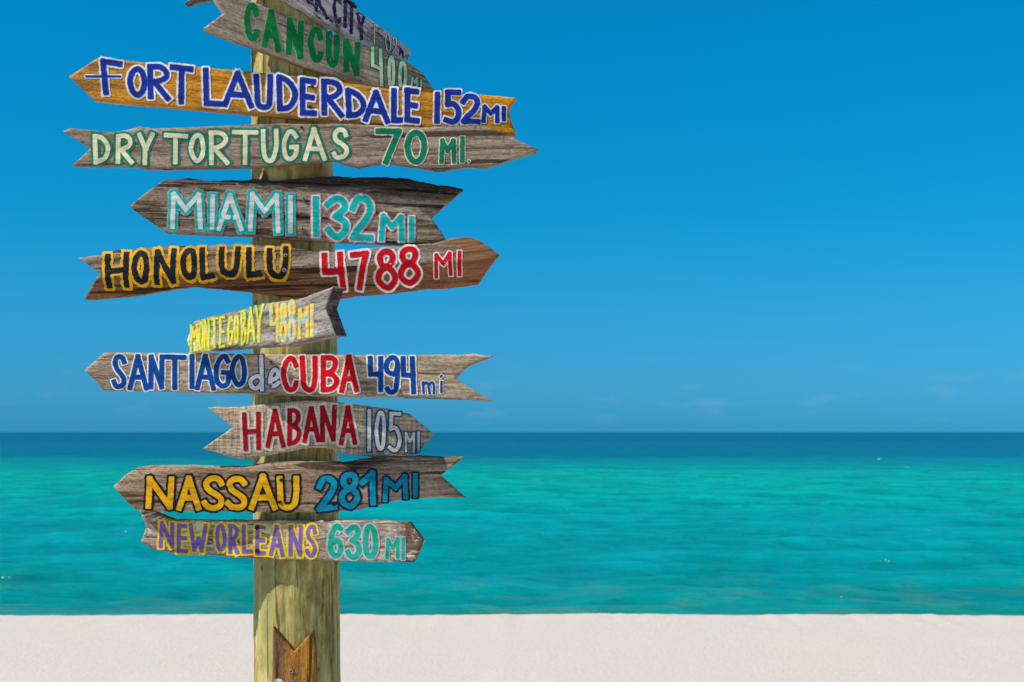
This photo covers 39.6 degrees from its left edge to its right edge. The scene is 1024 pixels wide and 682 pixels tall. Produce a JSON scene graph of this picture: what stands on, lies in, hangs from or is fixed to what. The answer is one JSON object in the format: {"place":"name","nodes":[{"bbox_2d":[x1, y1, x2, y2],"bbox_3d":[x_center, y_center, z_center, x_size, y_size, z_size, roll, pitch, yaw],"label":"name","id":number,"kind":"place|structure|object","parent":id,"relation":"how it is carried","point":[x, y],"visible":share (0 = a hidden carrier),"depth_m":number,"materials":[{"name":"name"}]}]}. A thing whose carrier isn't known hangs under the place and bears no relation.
{"place":"outdoors","nodes":[
{"label":"outdoors","id":0,"kind":"place"},
{"bbox_2d":[0,432,1023,615],"bbox_3d":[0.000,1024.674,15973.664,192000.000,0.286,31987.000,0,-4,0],"label":"sea","id":1,"kind":"structure","parent":0,"point":[731,523],"depth_m":34.91,"materials":[{"name":"liquid"}]},
{"bbox_2d":[0,613,1023,681],"bbox_3d":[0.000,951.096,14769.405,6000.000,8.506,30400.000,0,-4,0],"label":"beach sand","id":2,"kind":"structure","parent":0,"point":[603,647],"depth_m":10.54,"materials":[{"name":"white sand"}]},
{"bbox_2d":[63,0,538,681],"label":"signpost","id":3,"kind":"object","parent":2,"relation":"on","point":[311,96],"visible":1,"depth_m":3.29,"materials":[{"name":"brown wood"}]},
{"bbox_2d":[0,0,1023,431],"label":"sky","id":4,"kind":"structure","parent":0,"point":[727,215],"materials":[{"name":"blue"}]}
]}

